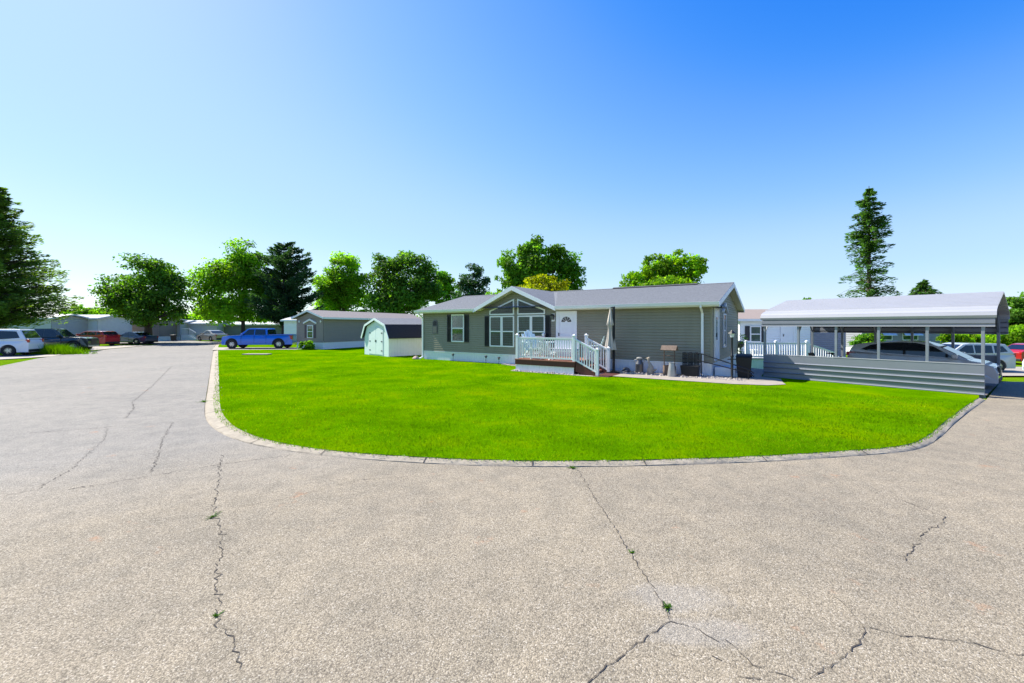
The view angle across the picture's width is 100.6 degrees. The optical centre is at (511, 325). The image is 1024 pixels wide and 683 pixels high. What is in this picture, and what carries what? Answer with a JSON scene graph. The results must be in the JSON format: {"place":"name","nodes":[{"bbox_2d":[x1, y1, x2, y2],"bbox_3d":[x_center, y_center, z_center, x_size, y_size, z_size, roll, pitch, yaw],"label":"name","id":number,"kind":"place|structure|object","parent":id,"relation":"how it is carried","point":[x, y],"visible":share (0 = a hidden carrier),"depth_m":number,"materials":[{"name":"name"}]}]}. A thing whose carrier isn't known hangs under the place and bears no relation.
{"place":"outdoors","nodes":[
{"label":"outdoors","id":0,"kind":"place"},
{"bbox_2d":[0,354,62,358],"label":"driveway","id":1,"kind":"structure","parent":0,"point":[19,356],"depth_m":27.70,"materials":[{"name":"concrete"}]},
{"bbox_2d":[0,329,43,355],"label":"suv","id":2,"kind":"object","parent":1,"relation":"on","point":[20,341],"visible":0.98,"depth_m":28.36,"materials":[{"name":"white paint"}]},
{"bbox_2d":[90,345,145,349],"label":"driveway","id":3,"kind":"structure","parent":0,"point":[106,347],"depth_m":41.26,"materials":[{"name":"concrete"}]},
{"bbox_2d":[76,331,119,345],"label":"suv","id":4,"kind":"object","parent":3,"relation":"on","point":[110,338],"visible":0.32,"depth_m":42.08,"materials":[{"name":"red paint"}]},
{"bbox_2d":[120,342,220,343],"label":"street","id":5,"kind":"structure","parent":0,"point":[177,343],"depth_m":47.07,"materials":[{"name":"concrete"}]},
{"bbox_2d":[116,332,158,343],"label":"sedan","id":6,"kind":"object","parent":5,"relation":"on","point":[136,337],"visible":0.77,"depth_m":46.47,"materials":[{"name":"grey paint"}]},
{"bbox_2d":[213,347,296,349],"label":"truck driveway","id":7,"kind":"structure","parent":0,"point":[245,348],"depth_m":36.36,"materials":[{"name":"concrete"}]},
{"bbox_2d":[221,328,296,348],"bbox_3d":[-21.742,1.060,36.950,5.735,1.740,2.214,0,0,-6],"label":"pickup","id":8,"kind":"object","parent":7,"relation":"on","point":[259,336],"visible":0.96,"depth_m":36.08,"materials":[{"name":"blue paint"}]},
{"bbox_2d":[0,340,1023,682],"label":"street","id":9,"kind":"structure","parent":0,"point":[382,572],"depth_m":3.67,"materials":[{"name":"grey asphalt"}]},
{"bbox_2d":[170,334,176,340],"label":"wheeled bin","id":10,"kind":"object","parent":9,"relation":"on","point":[173,337],"visible":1,"depth_m":55.30,"materials":[{"name":"black plastic"}]},
{"bbox_2d":[196,330,227,340],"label":"sedan","id":11,"kind":"object","parent":9,"relation":"on","point":[210,335],"visible":0.84,"depth_m":55.65,"materials":[{"name":"silver paint"}]},
{"bbox_2d":[9,368,1022,682],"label":"road cracks","id":12,"kind":"object","parent":9,"relation":"on","point":[609,520],"visible":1,"depth_m":3.09,"materials":[{"name":"black asphalt"}]},
{"bbox_2d":[662,601,671,611],"bbox_3d":[1.106,1.990,3.017,0.111,0.021,0.096,0,0,-28],"label":"weed","id":13,"kind":"object","parent":9,"relation":"on","point":[667,606],"visible":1,"depth_m":3.02,"materials":[{"name":"green plant"}]},
{"bbox_2d":[0,334,1023,399],"bbox_3d":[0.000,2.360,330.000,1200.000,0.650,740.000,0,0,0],"label":"ground","id":14,"kind":"structure","parent":0,"point":[1005,378],"depth_m":25.07,"materials":[{"name":"green plant"}]},
{"bbox_2d":[0,187,85,328],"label":"spruce tree","id":15,"kind":"object","parent":14,"relation":"on","point":[17,303],"visible":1,"depth_m":36.62,"materials":[{"name":"green plant"}]},
{"bbox_2d":[4,314,88,335],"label":"mobile home","id":16,"kind":"object","parent":14,"relation":"on","point":[76,324],"visible":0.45,"depth_m":49.17,"materials":[{"name":"grey metal"}]},
{"bbox_2d":[16,342,97,354],"bbox_3d":[-32.539,1.551,30.291,5.470,0.898,2.827,0,0,0],"label":"tall grass clump","id":17,"kind":"object","parent":14,"relation":"on","point":[56,349],"visible":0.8,"depth_m":29.94,"materials":[{"name":"green plant"}]},
{"bbox_2d":[34,329,98,350],"bbox_3d":[-35.888,1.100,33.299,4.935,1.800,2.057,0,0,-20],"label":"pickup","id":18,"kind":"object","parent":14,"relation":"on","point":[54,336],"visible":0.41,"depth_m":32.97,"materials":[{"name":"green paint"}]},
{"bbox_2d":[59,304,108,314],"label":"broadleaf tree","id":19,"kind":"object","parent":14,"relation":"on","point":[83,311],"visible":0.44,"depth_m":82.83,"materials":[{"name":"green plant"}]},
{"bbox_2d":[80,315,131,334],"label":"mobile home","id":20,"kind":"object","parent":14,"relation":"on","point":[119,326],"visible":0.37,"depth_m":52.94,"materials":[{"name":"grey metal"}]},
{"bbox_2d":[87,252,201,342],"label":"broadleaf tree","id":21,"kind":"object","parent":14,"relation":"on","point":[140,304],"visible":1,"depth_m":47.53,"materials":[{"name":"green plant"}]},
{"bbox_2d":[132,318,186,340],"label":"mobile home","id":22,"kind":"object","parent":14,"relation":"on","point":[163,332],"visible":0.28,"depth_m":57.42,"materials":[{"name":"beige"}]},
{"bbox_2d":[177,320,195,339],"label":"mobile home","id":23,"kind":"object","parent":14,"relation":"on","point":[180,331],"visible":0.23,"depth_m":59.85,"materials":[{"name":"grey"}]},
{"bbox_2d":[181,328,197,339],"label":"entrance steps","id":24,"kind":"structure","parent":14,"relation":"on","point":[184,336],"depth_m":59.21,"materials":[{"name":"grey concrete"}]},
{"bbox_2d":[187,320,230,339],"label":"mobile home","id":25,"kind":"object","parent":14,"relation":"on","point":[198,327],"visible":0.34,"depth_m":60.86,"materials":[{"name":"grey"}]},
{"bbox_2d":[184,309,236,321],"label":"broadleaf tree","id":26,"kind":"object","parent":14,"relation":"on","point":[189,318],"visible":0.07,"depth_m":87.88,"materials":[{"name":"green plant"}]},
{"bbox_2d":[224,322,281,335],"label":"mobile home","id":27,"kind":"object","parent":14,"relation":"on","point":[229,330],"visible":0.18,"depth_m":62.11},
{"bbox_2d":[280,316,296,333],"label":"mobile home","id":28,"kind":"object","parent":14,"relation":"on","point":[290,326],"visible":0.16,"depth_m":45.93,"materials":[{"name":"grey metal"}]},
{"bbox_2d":[311,250,376,312],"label":"broadleaf tree","id":29,"kind":"object","parent":14,"relation":"on","point":[339,285],"visible":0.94,"depth_m":57.05,"materials":[{"name":"green plant"}]},
{"bbox_2d":[291,310,421,348],"bbox_3d":[-14.414,0.465,42.226,3.790,3.670,14.140,0,0,24],"label":"mobile home","id":30,"kind":"object","parent":14,"relation":"on","point":[322,329],"visible":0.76,"depth_m":36.68,"materials":[{"name":"brown grey shingle"},{"name":"grey siding"},{"name":"white vinyl"}]},
{"bbox_2d":[307,325,312,337],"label":"window","id":31,"kind":"structure","parent":30,"relation":"in","point":[309,327],"depth_m":35.97,"materials":[{"name":"white plastic"}]},
{"bbox_2d":[433,270,460,302],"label":"broadleaf tree","id":32,"kind":"object","parent":14,"relation":"on","point":[445,281],"visible":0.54,"depth_m":83.94,"materials":[{"name":"green plant"}]},
{"bbox_2d":[450,263,490,299],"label":"conifer tree","id":33,"kind":"object","parent":14,"relation":"on","point":[468,287],"visible":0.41,"depth_m":71.53,"materials":[{"name":"green plant"}]},
{"bbox_2d":[205,344,984,466],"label":"kerb","id":34,"kind":"structure","parent":14,"relation":"on","point":[214,421],"depth_m":6.49,"materials":[{"name":"concrete"}]},
{"bbox_2d":[744,340,834,368],"bbox_3d":[15.800,1.748,25.509,5.215,1.905,3.400,0,0,2],"label":"porch","id":35,"kind":"object","parent":14,"relation":"on","point":[757,361],"visible":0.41,"depth_m":23.90,"materials":[{"name":"metal"}]},
{"bbox_2d":[738,309,845,356],"bbox_3d":[18.869,0.830,31.461,8.390,4.140,8.540,0,0,2],"label":"mobile home","id":36,"kind":"object","parent":14,"relation":"on","point":[750,327],"visible":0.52,"depth_m":27.53,"materials":[{"name":"grey"}]},
{"bbox_2d":[750,326,760,341],"bbox_3d":[15.772,0.525,27.524,0.700,1.050,0.050,0,0,2],"label":"window","id":37,"kind":"structure","parent":36,"relation":"in","point":[755,331],"depth_m":27.53,"materials":[{"name":"white plastic"}]},
{"bbox_2d":[780,326,794,350],"bbox_3d":[17.805,0.685,27.431,0.900,1.870,0.100,0,0,2],"label":"door","id":38,"kind":"structure","parent":36,"relation":"in","point":[787,333],"depth_m":27.44,"materials":[{"name":"white plastic"}]},
{"bbox_2d":[847,333,885,344],"bbox_3d":[27.617,1.638,32.997,2.452,2.438,1.660,0,0,0],"label":"leafy bush","id":39,"kind":"object","parent":14,"relation":"on","point":[860,339],"visible":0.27,"depth_m":32.94,"materials":[{"name":"green plant"}]},
{"bbox_2d":[836,188,901,297],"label":"spruce tree","id":40,"kind":"object","parent":14,"relation":"on","point":[863,236],"visible":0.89,"depth_m":45.61,"materials":[{"name":"green plant"}]},
{"bbox_2d":[760,291,1009,398],"bbox_3d":[13.617,0.709,15.751,5.422,3.583,6.050,0,0,-38],"label":"carport","id":41,"kind":"object","parent":14,"relation":"on","point":[981,313],"visible":0.88,"depth_m":14.10,"materials":[{"name":"silver metal"}]},
{"bbox_2d":[846,333,941,350],"bbox_3d":[37.809,1.095,42.133,10.040,3.690,5.770,0,0,3],"label":"mobile home","id":42,"kind":"object","parent":14,"relation":"on","point":[901,337],"visible":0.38,"depth_m":39.76,"materials":[{"name":"grey"}]},
{"bbox_2d":[881,333,892,339],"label":"window","id":43,"kind":"structure","parent":42,"relation":"in","point":[885,337],"depth_m":39.85,"materials":[{"name":"white plastic"}]},
{"bbox_2d":[902,333,917,339],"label":"window","id":44,"kind":"structure","parent":42,"relation":"in","point":[904,337],"depth_m":39.75,"materials":[{"name":"white plastic"}]},
{"bbox_2d":[909,279,941,294],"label":"fir tree","id":45,"kind":"object","parent":14,"relation":"on","point":[923,287],"visible":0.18,"depth_m":55.73,"materials":[{"name":"green plant"}]},
{"bbox_2d":[935,334,991,343],"bbox_3d":[33.892,1.549,32.046,3.515,2.615,1.759,0,0,0],"label":"leafy bush","id":46,"kind":"object","parent":14,"relation":"on","point":[964,338],"visible":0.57,"depth_m":31.58,"materials":[{"name":"green plant"}]},
{"bbox_2d":[980,324,1023,345],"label":"leafy bush","id":47,"kind":"object","parent":14,"relation":"on","point":[1015,334],"visible":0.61,"depth_m":34.43,"materials":[{"name":"green plant"}]},
{"bbox_2d":[1006,291,1023,326],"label":"broadleaf tree","id":48,"kind":"object","parent":14,"relation":"on","point":[1016,309],"visible":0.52,"depth_m":51.26,"materials":[{"name":"green plant"}]},
{"bbox_2d":[1007,343,1023,361],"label":"sedan","id":49,"kind":"object","parent":14,"relation":"on","point":[1017,349],"visible":0.18,"depth_m":29.56,"materials":[{"name":"red paint"}]},
{"bbox_2d":[0,0,1023,321],"label":"sky","id":50,"kind":"structure","parent":0,"point":[743,136],"materials":[{"name":"blue"}]},
{"bbox_2d":[213,344,978,461],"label":"lawn","id":51,"kind":"structure","parent":0,"point":[844,389],"depth_m":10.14,"materials":[{"name":"green plant"}]},
{"bbox_2d":[181,237,285,332],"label":"broadleaf tree","id":52,"kind":"object","parent":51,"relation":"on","point":[217,278],"visible":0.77,"depth_m":52.51,"materials":[{"name":"green plant"}]},
{"bbox_2d":[242,353,271,354],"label":"utility slab","id":53,"kind":"structure","parent":51,"relation":"on","point":[257,354],"depth_m":28.77,"materials":[{"name":"concrete"}]},
{"bbox_2d":[243,241,324,333],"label":"pine tree","id":54,"kind":"object","parent":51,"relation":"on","point":[287,294],"visible":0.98,"depth_m":51.02,"materials":[{"name":"green plant"}]},
{"bbox_2d":[297,340,314,349],"bbox_3d":[-16.923,1.671,35.004,1.416,1.064,0.890,0,0,0],"label":"shrub","id":55,"kind":"object","parent":51,"relation":"on","point":[308,345],"visible":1,"depth_m":34.82,"materials":[{"name":"green plant"}]},
{"bbox_2d":[361,318,421,356],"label":"garden shed","id":56,"kind":"structure","parent":51,"relation":"on","point":[388,337],"depth_m":27.91,"materials":[{"name":"white paint"}]},
{"bbox_2d":[369,326,375,353],"bbox_3d":[-9.338,0.935,28.457,0.037,1.850,0.910,0,0,-44],"label":"door","id":57,"kind":"structure","parent":56,"relation":"in","point":[372,333],"depth_m":28.45,"materials":[{"name":"white paint"}]},
{"bbox_2d":[376,326,382,354],"bbox_3d":[-8.681,0.935,27.771,0.037,1.850,0.910,0,0,-44],"label":"door","id":58,"kind":"structure","parent":56,"relation":"in","point":[379,333],"depth_m":27.72,"materials":[{"name":"white paint"}]},
{"bbox_2d":[364,250,448,314],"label":"broadleaf tree","id":59,"kind":"object","parent":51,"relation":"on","point":[397,293],"visible":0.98,"depth_m":55.93,"materials":[{"name":"green plant"}]},
{"bbox_2d":[485,234,586,294],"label":"broadleaf tree","id":60,"kind":"object","parent":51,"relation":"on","point":[530,262],"visible":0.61,"depth_m":48.97,"materials":[{"name":"green plant"}]},
{"bbox_2d":[518,274,570,291],"bbox_3d":[3.192,-1.388,39.965,5.641,7.182,4.947,0,0,0],"label":"yellow bush","id":61,"kind":"object","parent":51,"relation":"on","point":[545,284],"visible":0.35,"depth_m":39.36,"materials":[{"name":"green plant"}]},
{"bbox_2d":[414,282,744,375],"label":"manufactured house","id":62,"kind":"structure","parent":51,"relation":"on","point":[651,320],"depth_m":19.83,"materials":[{"name":"grey"}]},
{"bbox_2d":[432,320,437,333],"bbox_3d":[-4.462,0.030,24.616,0.400,0.820,0.045,0,0,34],"label":"wall plaque","id":63,"kind":"object","parent":62,"relation":"attached to","point":[434,326],"depth_m":24.59,"materials":[{"name":"grey metal"}]},
{"bbox_2d":[451,314,463,341],"bbox_3d":[-3.020,0.120,23.637,0.920,1.540,0.050,0,0,34],"label":"window","id":64,"kind":"structure","parent":62,"relation":"in","point":[457,320],"depth_m":23.65,"materials":[{"name":"white plastic"}]},
{"bbox_2d":[489,316,501,346],"bbox_3d":[-0.856,0.280,22.186,0.770,1.600,0.050,0,0,34],"label":"window","id":65,"kind":"structure","parent":62,"relation":"in","point":[491,324],"depth_m":22.19,"materials":[{"name":"white plastic"}]},
{"bbox_2d":[489,299,513,314],"bbox_3d":[-0.535,-0.975,21.963,1.560,0.810,0.055,0,0,34],"label":"gable window","id":66,"kind":"structure","parent":62,"relation":"in","point":[505,304],"depth_m":21.83,"materials":[{"name":"white plastic"}]},
{"bbox_2d":[502,316,513,346],"bbox_3d":[-0.211,0.280,21.747,0.770,1.600,0.050,0,0,34],"label":"window","id":67,"kind":"structure","parent":62,"relation":"in","point":[504,324],"depth_m":21.73,"materials":[{"name":"white plastic"}]},
{"bbox_2d":[517,315,530,336],"bbox_3d":[0.608,0.280,21.189,0.790,1.600,0.050,0,0,34],"label":"window","id":68,"kind":"structure","parent":62,"relation":"in","point":[519,318],"depth_m":21.22,"materials":[{"name":"white plastic"}]},
{"bbox_2d":[517,299,544,314],"bbox_3d":[0.937,-0.975,20.963,1.600,0.810,0.055,0,0,34],"label":"gable window","id":69,"kind":"structure","parent":62,"relation":"in","point":[520,310],"depth_m":21.12,"materials":[{"name":"white plastic"}]},
{"bbox_2d":[531,315,544,335],"bbox_3d":[1.270,0.280,20.739,0.790,1.600,0.050,0,0,34],"label":"window","id":70,"kind":"structure","parent":62,"relation":"in","point":[533,317],"depth_m":20.73,"materials":[{"name":"white plastic"}]},
{"bbox_2d":[556,311,576,356],"bbox_3d":[2.531,0.360,19.850,1.080,2.120,0.100,0,0,34],"label":"door","id":71,"kind":"structure","parent":62,"relation":"in","point":[566,321],"depth_m":19.86,"materials":[{"name":"white plastic"}]},
{"bbox_2d":[714,308,719,360],"bbox_3d":[8.235,0.330,17.052,0.100,2.100,1.040,0,0,34],"label":"door","id":72,"kind":"structure","parent":62,"relation":"in","point":[716,310],"depth_m":16.98,"materials":[{"name":"white plastic"}]},
{"bbox_2d":[723,313,726,347],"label":"window","id":73,"kind":"structure","parent":62,"relation":"in","point":[724,315],"depth_m":18.83,"materials":[{"name":"white plastic"}]},
{"bbox_2d":[502,363,762,379],"bbox_3d":[5.879,2.034,18.660,12.939,0.196,6.867,0,0,0],"label":"gravel bed","id":74,"kind":"object","parent":51,"relation":"on","point":[757,372],"visible":0.24,"depth_m":17.32,"materials":[{"name":"grey gravel"}]},
{"bbox_2d":[515,333,618,376],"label":"deck","id":75,"kind":"structure","parent":74,"relation":"on","point":[587,365],"depth_m":17.57,"materials":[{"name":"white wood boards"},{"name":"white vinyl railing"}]},
{"bbox_2d":[521,330,549,358],"bbox_3d":[0.960,0.800,18.925,1.000,1.250,1.100,0,0,-26],"label":"adirondack chair","id":76,"kind":"object","parent":75,"relation":"on","point":[528,333],"visible":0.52,"depth_m":19.26,"materials":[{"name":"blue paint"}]},
{"bbox_2d":[540,340,558,359],"bbox_3d":[1.558,1.005,18.258,0.739,0.840,0.672,0,0,-41],"label":"adirondack chair","id":77,"kind":"object","parent":75,"relation":"on","point":[546,350],"visible":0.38,"depth_m":18.15,"materials":[{"name":"white plastic"}]},
{"bbox_2d":[551,341,578,359],"bbox_3d":[2.217,1.025,17.774,1.100,0.800,0.450,0,0,34],"label":"cushioned bench","id":78,"kind":"object","parent":75,"relation":"on","point":[565,348],"visible":0.51,"depth_m":17.84,"materials":[{"name":"white plastic"}]},
{"bbox_2d":[583,337,604,359],"bbox_3d":[3.543,0.925,18.343,0.880,1.000,0.800,0,0,19],"label":"adirondack chair","id":79,"kind":"object","parent":75,"relation":"on","point":[602,342],"visible":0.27,"depth_m":18.17,"materials":[{"name":"white paint"}]},
{"bbox_2d":[604,307,619,372],"bbox_3d":[4.154,0.575,17.600,0.640,2.750,0.640,0,0,34],"label":"patio umbrella","id":80,"kind":"object","parent":74,"relation":"on","point":[610,339],"visible":0.94,"depth_m":17.53,"materials":[{"name":"beige fabric"}]},
{"bbox_2d":[504,363,746,380],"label":"pebbles","id":81,"kind":"object","parent":74,"relation":"on","point":[701,377],"visible":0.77,"depth_m":16.48,"materials":[{"name":"gravel"}]},
{"bbox_2d":[622,367,630,371],"bbox_3d":[4.798,1.870,17.832,0.354,0.303,0.334,0,0,-41],"label":"rock","id":82,"kind":"object","parent":74,"relation":"on","point":[626,369],"visible":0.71,"depth_m":17.74,"materials":[{"name":"grey stone"}]},
{"bbox_2d":[634,357,642,372],"bbox_3d":[5.272,1.613,17.590,0.330,0.655,0.327,0,0,-15],"label":"milk can","id":83,"kind":"object","parent":74,"relation":"on","point":[639,365],"visible":0.98,"depth_m":17.48,"materials":[{"name":"grey metal"}]},
{"bbox_2d":[646,357,656,374],"bbox_3d":[5.564,1.605,16.981,0.329,0.740,0.314,0,0,-9],"label":"garden statue","id":84,"kind":"object","parent":74,"relation":"on","point":[650,369],"visible":0.98,"depth_m":16.92,"materials":[{"name":"stone"}]},
{"bbox_2d":[660,345,677,375],"bbox_3d":[6.202,1.352,16.753,0.588,1.176,0.503,0,0,34],"label":"wishing well","id":85,"kind":"object","parent":74,"relation":"on","point":[668,348],"visible":0.6,"depth_m":16.65,"materials":[{"name":"brown wood"}]},
{"bbox_2d":[667,362,676,376],"bbox_3d":[6.121,1.667,16.264,0.345,0.545,0.330,0,0,34],"label":"zinc bucket","id":86,"kind":"object","parent":74,"relation":"on","point":[671,371],"visible":0.98,"depth_m":16.16,"materials":[{"name":"silver metal"}]},
{"bbox_2d":[680,352,699,376],"bbox_3d":[6.859,1.471,16.367,0.660,0.938,0.420,0,0,34],"label":"trellis planter","id":87,"kind":"object","parent":74,"relation":"on","point":[691,369],"visible":0.95,"depth_m":16.33,"materials":[{"name":"black plastic"}]},
{"bbox_2d":[696,353,753,379],"bbox_3d":[7.872,1.500,15.775,1.965,0.960,0.042,0,0,34],"label":"handrail","id":88,"kind":"object","parent":74,"relation":"on","point":[701,361],"visible":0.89,"depth_m":15.78,"materials":[{"name":"black metal"}]},
{"bbox_2d":[715,365,736,376],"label":"side steps","id":89,"kind":"structure","parent":74,"relation":"on","point":[721,371],"depth_m":16.46,"materials":[{"name":"grey concrete"}]},
{"bbox_2d":[727,330,736,378],"bbox_3d":[8.073,1.070,15.596,0.320,1.860,0.260,0,0,0],"label":"lamp post","id":90,"kind":"object","parent":74,"relation":"on","point":[731,332],"visible":0.87,"depth_m":15.56,"materials":[{"name":"black metal"}]},
{"bbox_2d":[735,354,752,377],"bbox_3d":[8.739,1.514,16.008,0.558,0.909,0.624,0,0,30],"label":"wheeled bin","id":91,"kind":"object","parent":74,"relation":"on","point":[744,360],"visible":0.9,"depth_m":15.79,"materials":[{"name":"black plastic"}]},
{"bbox_2d":[619,248,708,286],"bbox_3d":[13.697,-2.375,37.338,7.287,9.162,6.238,0,0,-25],"label":"broadleaf tree","id":92,"kind":"object","parent":51,"relation":"on","point":[667,270],"visible":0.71,"depth_m":37.41,"materials":[{"name":"green plant"}]},
{"bbox_2d":[734,334,747,353],"bbox_3d":[12.221,1.296,22.804,0.772,1.811,0.917,0,0,0],"label":"thin sapling","id":93,"kind":"object","parent":51,"relation":"on","point":[740,350],"visible":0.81,"depth_m":22.77,"materials":[{"name":"green plant"}]},
{"bbox_2d":[614,373,784,384],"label":"sidewalk","id":94,"kind":"structure","parent":0,"point":[759,380],"depth_m":15.32,"materials":[{"name":"concrete"}]},
{"bbox_2d":[808,352,848,358],"bbox_3d":[11.832,1.484,15.762,0.880,0.967,1.596,0,0,-38],"label":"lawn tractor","id":95,"kind":"object","parent":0,"point":[811,354],"visible":0.12,"depth_m":15.78,"materials":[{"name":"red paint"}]},
{"bbox_2d":[985,384,996,395],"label":"carport floor","id":96,"kind":"structure","parent":0,"point":[989,388],"depth_m":13.61,"materials":[{"name":"grey concrete"}]},
{"bbox_2d":[846,340,1002,383],"bbox_3d":[14.238,1.242,14.876,1.963,1.455,3.785,0,0,-38],"label":"hatchback","id":97,"kind":"object","parent":96,"relation":"on","point":[912,350],"visible":0.21,"depth_m":14.39,"materials":[{"name":"white paint"}]},
{"bbox_2d":[1002,367,1023,373],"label":"neighbour driveway","id":98,"kind":"structure","parent":0,"point":[1017,370],"depth_m":24.63,"materials":[{"name":"concrete"}]},
{"bbox_2d":[942,342,1015,371],"bbox_3d":[26.672,1.830,25.300,4.335,1.660,2.103,0,0,10],"label":"suv","id":99,"kind":"object","parent":98,"relation":"on","point":[1007,358],"visible":0.11,"depth_m":24.34,"materials":[{"name":"white paint"}]},
{"bbox_2d":[1002,374,1023,375],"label":"next driveway","id":100,"kind":"structure","parent":0,"point":[1012,374],"depth_m":17.68,"materials":[{"name":"concrete"}]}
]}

